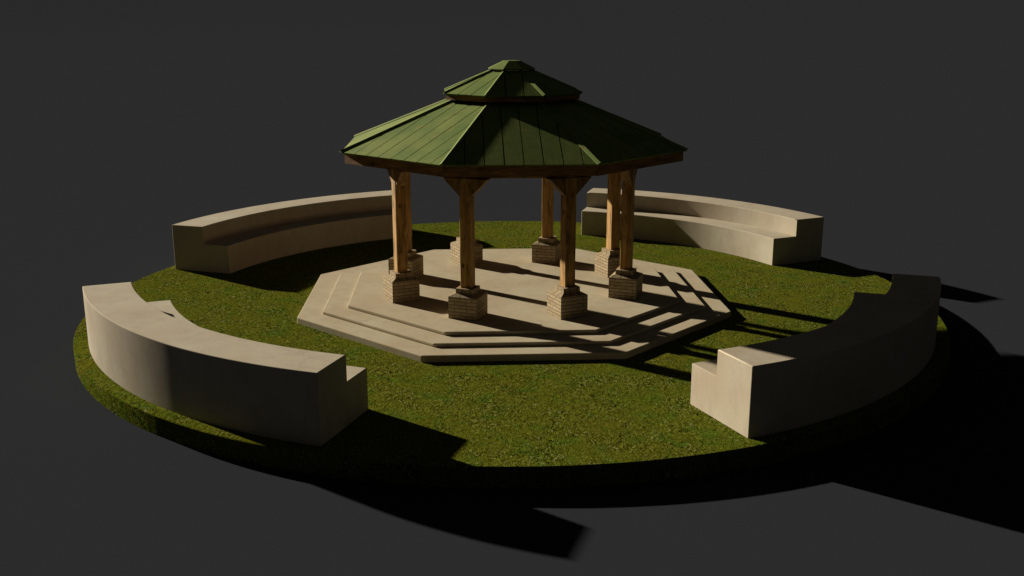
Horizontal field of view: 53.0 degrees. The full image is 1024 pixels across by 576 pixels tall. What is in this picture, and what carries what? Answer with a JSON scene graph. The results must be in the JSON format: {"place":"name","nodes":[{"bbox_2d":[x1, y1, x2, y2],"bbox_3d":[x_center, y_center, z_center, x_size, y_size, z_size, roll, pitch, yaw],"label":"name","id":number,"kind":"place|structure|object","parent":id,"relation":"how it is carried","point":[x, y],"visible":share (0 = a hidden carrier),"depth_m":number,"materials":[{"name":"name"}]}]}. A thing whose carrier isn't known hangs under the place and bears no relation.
{"place":"outdoors","nodes":[
{"label":"outdoors","id":0,"kind":"place"},
{"bbox_2d":[73,221,949,488],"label":"lawn","id":1,"kind":"structure","parent":0,"point":[634,419],"depth_m":17.58,"materials":[{"name":"green plant"}]},
{"bbox_2d":[82,282,367,445],"bbox_3d":[-5.402,1.115,17.927,7.530,1.178,2.283,13,19,41],"label":"curved bench","id":2,"kind":"object","parent":1,"relation":"on","point":[166,354],"visible":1,"depth_m":16.18,"materials":[{"name":"concrete"}]},
{"bbox_2d":[172,190,411,273],"bbox_3d":[-5.874,-1.682,28.724,2.282,1.178,7.527,13,19,41],"label":"curved bench","id":3,"kind":"object","parent":1,"relation":"on","point":[231,241],"visible":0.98,"depth_m":27.98,"materials":[{"name":"concrete"}]},
{"bbox_2d":[297,249,730,361],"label":"stepped platform","id":4,"kind":"structure","parent":1,"relation":"on","point":[517,322],"depth_m":21.57,"materials":[{"name":"concrete"}]},
{"bbox_2d":[340,60,687,320],"bbox_3d":[-0.004,-2.508,22.995,7.401,5.057,7.401,0,15,0],"label":"gazebo","id":5,"kind":"object","parent":4,"relation":"on","point":[467,139],"visible":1,"depth_m":21.00,"materials":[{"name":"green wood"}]},
{"bbox_2d":[581,188,823,265],"bbox_3d":[5.166,-1.858,29.381,7.534,1.178,2.284,12,19,39],"label":"curved bench","id":6,"kind":"object","parent":1,"relation":"on","point":[770,235],"visible":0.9,"depth_m":28.63,"materials":[{"name":"concrete"}]},
{"bbox_2d":[690,274,940,437],"bbox_3d":[5.883,0.986,18.403,2.280,1.178,7.518,13,19,40],"label":"curved bench","id":7,"kind":"object","parent":1,"relation":"on","point":[863,349],"visible":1,"depth_m":16.49,"materials":[{"name":"concrete"}]},
{"bbox_2d":[0,0,1023,575],"bbox_3d":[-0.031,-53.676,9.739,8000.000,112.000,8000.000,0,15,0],"label":"ground","id":8,"kind":"structure","parent":0,"point":[884,138],"depth_m":38.24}
]}

